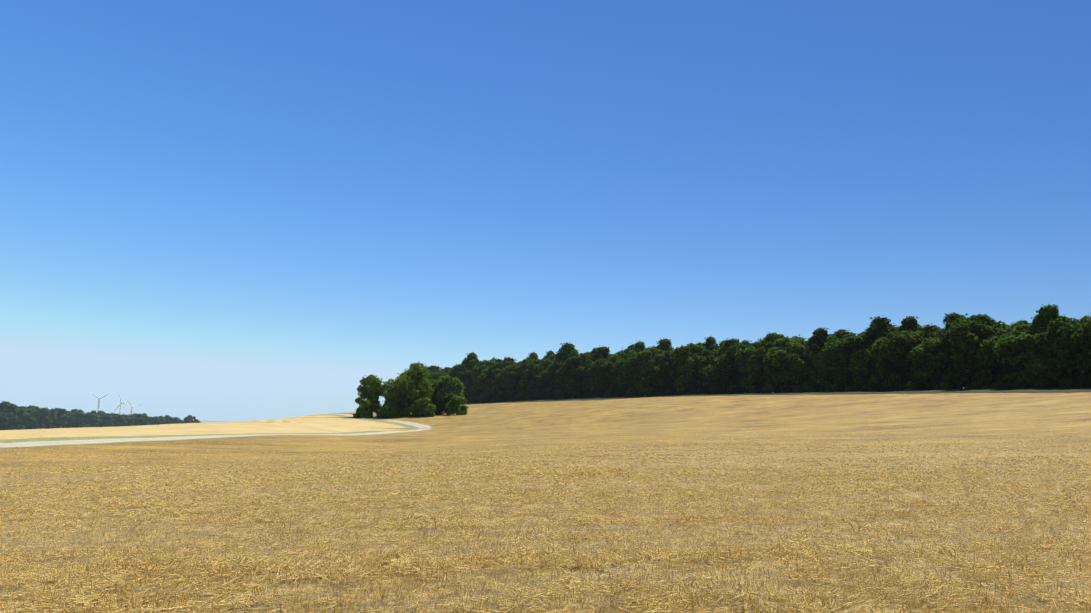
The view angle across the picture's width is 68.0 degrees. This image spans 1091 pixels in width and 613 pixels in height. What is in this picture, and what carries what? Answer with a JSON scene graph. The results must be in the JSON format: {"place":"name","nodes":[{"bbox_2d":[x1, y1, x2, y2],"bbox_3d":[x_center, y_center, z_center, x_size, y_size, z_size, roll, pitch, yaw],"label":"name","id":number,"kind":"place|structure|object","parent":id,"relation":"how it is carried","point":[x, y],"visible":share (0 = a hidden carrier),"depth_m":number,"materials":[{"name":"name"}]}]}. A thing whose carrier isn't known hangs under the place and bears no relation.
{"place":"outdoors","nodes":[
{"label":"outdoors","id":0,"kind":"place"},
{"bbox_2d":[0,414,417,442],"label":"pale field","id":1,"kind":"structure","parent":0,"point":[310,424],"depth_m":181.83,"materials":[{"name":"beige plant"}]},
{"bbox_2d":[0,414,430,447],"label":"track road","id":2,"kind":"structure","parent":0,"point":[63,442],"depth_m":98.03,"materials":[{"name":"beige gravel"}]},
{"bbox_2d":[0,387,1090,612],"bbox_3d":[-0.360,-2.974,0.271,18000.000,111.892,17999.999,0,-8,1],"label":"ground","id":3,"kind":"structure","parent":0,"point":[654,418],"depth_m":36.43,"materials":[{"name":"beige plant"}]},
{"bbox_2d":[0,412,9,427],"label":"tree","id":4,"kind":"object","parent":3,"relation":"on","point":[4,419],"visible":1,"depth_m":734.60,"materials":[{"name":"green plant"}]},
{"bbox_2d":[0,401,16,429],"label":"tree","id":5,"kind":"object","parent":3,"relation":"on","point":[4,405],"visible":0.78,"depth_m":743.47,"materials":[{"name":"green plant"}]},
{"bbox_2d":[11,406,29,429],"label":"tree","id":6,"kind":"object","parent":3,"relation":"on","point":[22,415],"visible":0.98,"depth_m":748.80,"materials":[{"name":"green plant"}]},
{"bbox_2d":[25,411,40,428],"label":"tree","id":7,"kind":"object","parent":3,"relation":"on","point":[33,418],"visible":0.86,"depth_m":765.66,"materials":[{"name":"green plant"}]},
{"bbox_2d":[33,407,50,428],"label":"tree","id":8,"kind":"object","parent":3,"relation":"on","point":[43,421],"visible":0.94,"depth_m":772.10,"materials":[{"name":"green plant"}]},
{"bbox_2d":[38,408,57,428],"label":"tree","id":9,"kind":"object","parent":3,"relation":"on","point":[52,413],"visible":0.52,"depth_m":785.90,"materials":[{"name":"green plant"}]},
{"bbox_2d":[52,408,68,427],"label":"tree","id":10,"kind":"object","parent":3,"relation":"on","point":[62,416],"visible":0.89,"depth_m":794.61,"materials":[{"name":"green plant"}]},
{"bbox_2d":[66,412,75,427],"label":"tree","id":11,"kind":"object","parent":3,"relation":"on","point":[71,422],"visible":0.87,"depth_m":807.06,"materials":[{"name":"green plant"}]},
{"bbox_2d":[73,412,85,427],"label":"tree","id":12,"kind":"object","parent":3,"relation":"on","point":[81,423],"visible":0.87,"depth_m":814.39,"materials":[{"name":"green plant"}]},
{"bbox_2d":[79,413,93,426],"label":"tree","id":13,"kind":"object","parent":3,"relation":"on","point":[86,418],"visible":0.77,"depth_m":825.29,"materials":[{"name":"green plant"}]},
{"bbox_2d":[89,415,101,426],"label":"tree","id":14,"kind":"object","parent":3,"relation":"on","point":[95,419],"visible":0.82,"depth_m":834.07,"materials":[{"name":"green plant"}]},
{"bbox_2d":[0,414,433,448],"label":"verge grass","id":15,"kind":"structure","parent":3,"relation":"on","point":[203,438],"depth_m":94.89,"materials":[{"name":"beige plant"}]},
{"bbox_2d":[352,396,372,417],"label":"bush","id":16,"kind":"object","parent":3,"relation":"on","point":[364,409],"visible":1,"depth_m":310.36,"materials":[{"name":"green plant"}]},
{"bbox_2d":[357,373,385,416],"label":"clump tree","id":17,"kind":"object","parent":3,"relation":"on","point":[372,392],"visible":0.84,"depth_m":316.19,"materials":[{"name":"green plant"}]},
{"bbox_2d":[376,399,397,418],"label":"bush","id":18,"kind":"object","parent":3,"relation":"on","point":[388,408],"visible":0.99,"depth_m":306.04,"materials":[{"name":"green plant"}]},
{"bbox_2d":[382,361,438,417],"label":"clump tree","id":19,"kind":"object","parent":3,"relation":"on","point":[404,392],"visible":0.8,"depth_m":313.34,"materials":[{"name":"green plant"}]},
{"bbox_2d":[415,397,435,416],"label":"bush","id":20,"kind":"object","parent":3,"relation":"on","point":[424,410],"visible":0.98,"depth_m":306.66,"materials":[{"name":"green plant"}]},
{"bbox_2d":[430,375,464,414],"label":"clump tree","id":21,"kind":"object","parent":3,"relation":"on","point":[441,395],"visible":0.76,"depth_m":321.74,"materials":[{"name":"green plant"}]},
{"bbox_2d":[446,395,468,414],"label":"bush","id":22,"kind":"object","parent":3,"relation":"on","point":[453,405],"visible":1,"depth_m":311.64,"materials":[{"name":"green plant"}]},
{"bbox_2d":[1057,379,1072,388],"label":"scrub bush","id":23,"kind":"object","parent":3,"relation":"on","point":[1062,383],"visible":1,"depth_m":199.83,"materials":[{"name":"green plant"}]},
{"bbox_2d":[0,0,1090,421],"label":"sky","id":24,"kind":"structure","parent":0,"point":[211,210],"materials":[{"name":"blue"}]},
{"bbox_2d":[470,387,1090,403],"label":"forest floor","id":25,"kind":"structure","parent":0,"point":[798,392],"depth_m":294.24,"materials":[{"name":"brown soil"}]},
{"bbox_2d":[444,364,472,403],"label":"forest edge tree","id":26,"kind":"object","parent":25,"relation":"on","point":[459,372],"visible":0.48,"depth_m":455.90,"materials":[{"name":"green plant"}]},
{"bbox_2d":[460,377,477,399],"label":"forest edge tree","id":27,"kind":"object","parent":25,"relation":"on","point":[466,387],"visible":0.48,"depth_m":454.69,"materials":[{"name":"green plant"}]},
{"bbox_2d":[461,352,478,370],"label":"forest tree","id":28,"kind":"object","parent":25,"relation":"on","point":[469,361],"visible":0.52,"depth_m":473.62,"materials":[{"name":"green plant"}]},
{"bbox_2d":[471,360,493,373],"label":"forest tree","id":29,"kind":"object","parent":25,"relation":"on","point":[481,366],"visible":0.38,"depth_m":454.47,"materials":[{"name":"green plant"}]},
{"bbox_2d":[475,369,491,402],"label":"forest edge tree","id":30,"kind":"object","parent":25,"relation":"on","point":[483,377],"visible":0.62,"depth_m":443.19,"materials":[{"name":"green plant"}]},
{"bbox_2d":[489,368,504,399],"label":"forest edge tree","id":31,"kind":"object","parent":25,"relation":"on","point":[496,387],"visible":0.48,"depth_m":436.13,"materials":[{"name":"green plant"}]},
{"bbox_2d":[486,361,517,377],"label":"forest tree","id":32,"kind":"object","parent":25,"relation":"on","point":[501,364],"visible":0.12,"depth_m":442.81,"materials":[{"name":"green plant"}]},
{"bbox_2d":[496,365,522,399],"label":"forest edge tree","id":33,"kind":"object","parent":25,"relation":"on","point":[507,376],"visible":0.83,"depth_m":426.63,"materials":[{"name":"green plant"}]},
{"bbox_2d":[518,367,535,399],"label":"forest edge tree","id":34,"kind":"object","parent":25,"relation":"on","point":[523,381],"visible":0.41,"depth_m":418.95,"materials":[{"name":"green plant"}]},
{"bbox_2d":[525,370,545,399],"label":"forest edge tree","id":35,"kind":"object","parent":25,"relation":"on","point":[533,384],"visible":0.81,"depth_m":415.49,"materials":[{"name":"green plant"}]},
{"bbox_2d":[533,358,553,395],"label":"forest tree","id":36,"kind":"object","parent":25,"relation":"on","point":[545,362],"visible":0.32,"depth_m":418.59,"materials":[{"name":"green plant"}]},
{"bbox_2d":[532,364,556,397],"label":"forest edge tree","id":37,"kind":"object","parent":25,"relation":"on","point":[541,392],"visible":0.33,"depth_m":414.39,"materials":[{"name":"green plant"}]},
{"bbox_2d":[539,368,566,398],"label":"forest edge tree","id":38,"kind":"object","parent":25,"relation":"on","point":[545,376],"visible":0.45,"depth_m":406.66,"materials":[{"name":"green plant"}]},
{"bbox_2d":[550,362,567,396],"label":"forest edge tree","id":39,"kind":"object","parent":25,"relation":"on","point":[558,387],"visible":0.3,"depth_m":405.61,"materials":[{"name":"green plant"}]},
{"bbox_2d":[554,363,577,398],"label":"forest edge tree","id":40,"kind":"object","parent":25,"relation":"on","point":[560,375],"visible":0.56,"depth_m":399.42,"materials":[{"name":"green plant"}]},
{"bbox_2d":[554,342,578,362],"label":"forest tree","id":41,"kind":"object","parent":25,"relation":"on","point":[567,350],"visible":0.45,"depth_m":411.07,"materials":[{"name":"green plant"}]},
{"bbox_2d":[565,369,587,397],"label":"forest edge tree","id":42,"kind":"object","parent":25,"relation":"on","point":[576,382],"visible":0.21,"depth_m":396.67,"materials":[{"name":"green plant"}]},
{"bbox_2d":[564,352,595,397],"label":"forest edge tree","id":43,"kind":"object","parent":25,"relation":"on","point":[576,366],"visible":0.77,"depth_m":392.62,"materials":[{"name":"green plant"}]},
{"bbox_2d":[582,359,604,395],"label":"forest edge tree","id":44,"kind":"object","parent":25,"relation":"on","point":[588,383],"visible":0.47,"depth_m":391.31,"materials":[{"name":"green plant"}]},
{"bbox_2d":[586,358,614,396],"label":"forest edge tree","id":45,"kind":"object","parent":25,"relation":"on","point":[598,377],"visible":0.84,"depth_m":382.27,"materials":[{"name":"green plant"}]},
{"bbox_2d":[591,346,610,360],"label":"forest tree","id":46,"kind":"object","parent":25,"relation":"on","point":[602,352],"visible":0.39,"depth_m":397.34,"materials":[{"name":"green plant"}]},
{"bbox_2d":[597,361,616,394],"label":"forest edge tree","id":47,"kind":"object","parent":25,"relation":"on","point":[607,376],"visible":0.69,"depth_m":378.55,"materials":[{"name":"green plant"}]},
{"bbox_2d":[608,365,629,396],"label":"forest edge tree","id":48,"kind":"object","parent":25,"relation":"on","point":[619,390],"visible":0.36,"depth_m":376.16,"materials":[{"name":"green plant"}]},
{"bbox_2d":[614,357,637,393],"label":"forest edge tree","id":49,"kind":"object","parent":25,"relation":"on","point":[621,368],"visible":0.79,"depth_m":371.48,"materials":[{"name":"green plant"}]},
{"bbox_2d":[627,364,644,395],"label":"forest edge tree","id":50,"kind":"object","parent":25,"relation":"on","point":[634,371],"visible":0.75,"depth_m":368.52,"materials":[{"name":"green plant"}]},
{"bbox_2d":[630,340,644,395],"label":"forest tree","id":51,"kind":"object","parent":25,"relation":"on","point":[639,346],"visible":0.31,"depth_m":384.46,"materials":[{"name":"green plant"}]},
{"bbox_2d":[625,349,650,395],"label":"forest tree","id":52,"kind":"object","parent":25,"relation":"on","point":[630,361],"visible":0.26,"depth_m":370.41,"materials":[{"name":"green plant"}]},
{"bbox_2d":[634,347,664,394],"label":"forest edge tree","id":53,"kind":"object","parent":25,"relation":"on","point":[644,358],"visible":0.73,"depth_m":359.51,"materials":[{"name":"green plant"}]},
{"bbox_2d":[645,353,671,395],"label":"forest edge tree","id":54,"kind":"object","parent":25,"relation":"on","point":[659,381],"visible":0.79,"depth_m":352.63,"materials":[{"name":"green plant"}]},
{"bbox_2d":[654,338,672,394],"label":"forest tree","id":55,"kind":"object","parent":25,"relation":"on","point":[665,344],"visible":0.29,"depth_m":375.68,"materials":[{"name":"green plant"}]},
{"bbox_2d":[657,350,678,394],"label":"forest edge tree","id":56,"kind":"object","parent":25,"relation":"on","point":[667,356],"visible":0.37,"depth_m":352.98,"materials":[{"name":"green plant"}]},
{"bbox_2d":[664,363,685,394],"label":"forest edge tree","id":57,"kind":"object","parent":25,"relation":"on","point":[673,372],"visible":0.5,"depth_m":347.37,"materials":[{"name":"green plant"}]},
{"bbox_2d":[669,343,703,392],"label":"forest edge tree","id":58,"kind":"object","parent":25,"relation":"on","point":[683,359],"visible":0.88,"depth_m":340.31,"materials":[{"name":"green plant"}]},
{"bbox_2d":[684,353,707,393],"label":"forest edge tree","id":59,"kind":"object","parent":25,"relation":"on","point":[692,377],"visible":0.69,"depth_m":338.75,"materials":[{"name":"green plant"}]},
{"bbox_2d":[697,356,717,393],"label":"forest edge tree","id":60,"kind":"object","parent":25,"relation":"on","point":[702,374],"visible":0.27,"depth_m":333.86,"materials":[{"name":"green plant"}]},
{"bbox_2d":[702,335,718,393],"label":"forest tree","id":61,"kind":"object","parent":25,"relation":"on","point":[710,344],"visible":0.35,"depth_m":352.74,"materials":[{"name":"green plant"}]},
{"bbox_2d":[704,355,731,393],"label":"forest edge tree","id":62,"kind":"object","parent":25,"relation":"on","point":[717,384],"visible":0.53,"depth_m":326.71,"materials":[{"name":"green plant"}]},
{"bbox_2d":[714,353,742,393],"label":"forest edge tree","id":63,"kind":"object","parent":25,"relation":"on","point":[725,368],"visible":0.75,"depth_m":321.11,"materials":[{"name":"green plant"}]},
{"bbox_2d":[717,338,739,393],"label":"forest tree","id":64,"kind":"object","parent":25,"relation":"on","point":[725,346],"visible":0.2,"depth_m":335.98,"materials":[{"name":"green plant"}]},
{"bbox_2d":[726,342,748,393],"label":"forest edge tree","id":65,"kind":"object","parent":25,"relation":"on","point":[733,347],"visible":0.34,"depth_m":320.28,"materials":[{"name":"green plant"}]},
{"bbox_2d":[733,345,759,390],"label":"forest edge tree","id":66,"kind":"object","parent":25,"relation":"on","point":[744,366],"visible":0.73,"depth_m":313.38,"materials":[{"name":"green plant"}]},
{"bbox_2d":[748,347,772,392],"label":"forest edge tree","id":67,"kind":"object","parent":25,"relation":"on","point":[755,360],"visible":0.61,"depth_m":308.98,"materials":[{"name":"green plant"}]},
{"bbox_2d":[753,332,784,392],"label":"forest tree","id":68,"kind":"object","parent":25,"relation":"on","point":[769,340],"visible":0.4,"depth_m":314.14,"materials":[{"name":"green plant"}]},
{"bbox_2d":[756,348,792,391],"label":"forest edge tree","id":69,"kind":"object","parent":25,"relation":"on","point":[761,368],"visible":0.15,"depth_m":306.96,"materials":[{"name":"green plant"}]},
{"bbox_2d":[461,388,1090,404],"bbox_3d":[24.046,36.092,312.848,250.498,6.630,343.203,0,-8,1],"label":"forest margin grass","id":70,"kind":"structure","parent":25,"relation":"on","point":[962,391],"depth_m":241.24,"materials":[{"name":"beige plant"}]},
{"bbox_2d":[762,346,789,392],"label":"forest edge tree","id":71,"kind":"object","parent":25,"relation":"on","point":[769,370],"visible":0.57,"depth_m":301.64,"materials":[{"name":"green plant"}]},
{"bbox_2d":[770,341,810,391],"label":"forest edge tree","id":72,"kind":"object","parent":25,"relation":"on","point":[779,356],"visible":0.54,"depth_m":296.06,"materials":[{"name":"green plant"}]},
{"bbox_2d":[778,336,807,391],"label":"forest tree","id":73,"kind":"object","parent":25,"relation":"on","point":[783,343],"visible":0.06,"depth_m":303.23,"materials":[{"name":"green plant"}]},
{"bbox_2d":[785,351,816,389],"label":"forest edge tree","id":74,"kind":"object","parent":25,"relation":"on","point":[799,372],"visible":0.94,"depth_m":290.47,"materials":[{"name":"green plant"}]},
{"bbox_2d":[807,327,830,389],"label":"forest tree","id":75,"kind":"object","parent":25,"relation":"on","point":[819,339],"visible":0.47,"depth_m":291.69,"materials":[{"name":"green plant"}]},
{"bbox_2d":[821,328,851,347],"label":"forest tree","id":76,"kind":"object","parent":25,"relation":"on","point":[840,332],"visible":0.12,"depth_m":287.97,"materials":[{"name":"green plant"}]},
{"bbox_2d":[818,334,861,390],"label":"forest tree","id":77,"kind":"object","parent":25,"relation":"on","point":[832,337],"visible":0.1,"depth_m":284.32,"materials":[{"name":"green plant"}]},
{"bbox_2d":[824,339,862,389],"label":"forest edge tree","id":78,"kind":"object","parent":25,"relation":"on","point":[834,348],"visible":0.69,"depth_m":275.52,"materials":[{"name":"green plant"}]},
{"bbox_2d":[833,334,872,390],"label":"forest edge tree","id":79,"kind":"object","parent":25,"relation":"on","point":[859,341],"visible":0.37,"depth_m":274.00,"materials":[{"name":"green plant"}]},
{"bbox_2d":[848,348,881,390],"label":"forest edge tree","id":80,"kind":"object","parent":25,"relation":"on","point":[861,373],"visible":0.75,"depth_m":268.63,"materials":[{"name":"green plant"}]},
{"bbox_2d":[864,316,896,343],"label":"forest tree","id":81,"kind":"object","parent":25,"relation":"on","point":[879,327],"visible":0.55,"depth_m":272.58,"materials":[{"name":"green plant"}]},
{"bbox_2d":[865,337,900,390],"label":"forest edge tree","id":82,"kind":"object","parent":25,"relation":"on","point":[880,366],"visible":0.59,"depth_m":262.53,"materials":[{"name":"green plant"}]},
{"bbox_2d":[878,351,911,390],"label":"forest edge tree","id":83,"kind":"object","parent":25,"relation":"on","point":[893,365],"visible":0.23,"depth_m":258.83,"materials":[{"name":"green plant"}]},
{"bbox_2d":[879,330,929,388],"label":"forest edge tree","id":84,"kind":"object","parent":25,"relation":"on","point":[897,348],"visible":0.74,"depth_m":252.45,"materials":[{"name":"green plant"}]},
{"bbox_2d":[897,316,922,334],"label":"forest tree","id":85,"kind":"object","parent":25,"relation":"on","point":[910,323],"visible":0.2,"depth_m":281.59,"materials":[{"name":"green plant"}]},
{"bbox_2d":[903,343,938,389],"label":"forest edge tree","id":86,"kind":"object","parent":25,"relation":"on","point":[919,366],"visible":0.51,"depth_m":248.22,"materials":[{"name":"green plant"}]},
{"bbox_2d":[917,323,939,338],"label":"forest tree","id":87,"kind":"object","parent":25,"relation":"on","point":[927,329],"visible":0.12,"depth_m":260.52,"materials":[{"name":"green plant"}]},
{"bbox_2d":[909,336,953,389],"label":"forest edge tree","id":88,"kind":"object","parent":25,"relation":"on","point":[937,365],"visible":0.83,"depth_m":243.19,"materials":[{"name":"green plant"}]},
{"bbox_2d":[925,328,949,381],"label":"forest tree","id":89,"kind":"object","parent":25,"relation":"on","point":[935,333],"visible":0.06,"depth_m":250.58,"materials":[{"name":"green plant"}]},
{"bbox_2d":[937,312,967,388],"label":"forest tree","id":90,"kind":"object","parent":25,"relation":"on","point":[950,318],"visible":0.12,"depth_m":245.68,"materials":[{"name":"green plant"}]},
{"bbox_2d":[940,336,981,388],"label":"forest edge tree","id":91,"kind":"object","parent":25,"relation":"on","point":[958,378],"visible":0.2,"depth_m":238.74,"materials":[{"name":"green plant"}]},
{"bbox_2d":[946,318,997,385],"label":"forest edge tree","id":92,"kind":"object","parent":25,"relation":"on","point":[962,334],"visible":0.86,"depth_m":231.19,"materials":[{"name":"green plant"}]},
{"bbox_2d":[964,313,1009,386],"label":"forest tree","id":93,"kind":"object","parent":25,"relation":"on","point":[990,321],"visible":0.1,"depth_m":243.55,"materials":[{"name":"green plant"}]},
{"bbox_2d":[972,336,1006,387],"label":"forest edge tree","id":94,"kind":"object","parent":25,"relation":"on","point":[984,356],"visible":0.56,"depth_m":228.19,"materials":[{"name":"green plant"}]},
{"bbox_2d":[975,330,1007,374],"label":"forest tree","id":95,"kind":"object","parent":25,"relation":"on","point":[995,333],"visible":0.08,"depth_m":232.64,"materials":[{"name":"green plant"}]},
{"bbox_2d":[989,330,1027,387],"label":"forest edge tree","id":96,"kind":"object","parent":25,"relation":"on","point":[1017,333],"visible":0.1,"depth_m":223.88,"materials":[{"name":"green plant"}]},
{"bbox_2d":[994,333,1044,387],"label":"forest edge tree","id":97,"kind":"object","parent":25,"relation":"on","point":[1008,348],"visible":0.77,"depth_m":216.28,"materials":[{"name":"green plant"}]},
{"bbox_2d":[1011,323,1046,334],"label":"forest tree","id":98,"kind":"object","parent":25,"relation":"on","point":[1025,329],"visible":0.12,"depth_m":223.37,"materials":[{"name":"green plant"}]},
{"bbox_2d":[1033,379,1050,388],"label":"scrub bush","id":99,"kind":"object","parent":25,"relation":"on","point":[1041,384],"visible":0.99,"depth_m":207.43,"materials":[{"name":"green plant"}]},
{"bbox_2d":[1031,304,1066,387],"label":"forest tree","id":100,"kind":"object","parent":25,"relation":"on","point":[1048,314],"visible":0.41,"depth_m":218.94,"materials":[{"name":"green plant"}]},
{"bbox_2d":[1035,318,1085,387],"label":"forest edge tree","id":101,"kind":"object","parent":25,"relation":"on","point":[1054,329],"visible":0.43,"depth_m":207.28,"materials":[{"name":"green plant"}]},
{"bbox_2d":[1050,325,1090,387],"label":"forest edge tree","id":102,"kind":"object","parent":25,"relation":"on","point":[1078,338],"visible":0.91,"depth_m":202.10,"materials":[{"name":"green plant"}]},
{"bbox_2d":[1080,313,1090,363],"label":"forest edge tree","id":103,"kind":"object","parent":25,"relation":"on","point":[1086,323],"visible":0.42,"depth_m":199.55,"materials":[{"name":"green plant"}]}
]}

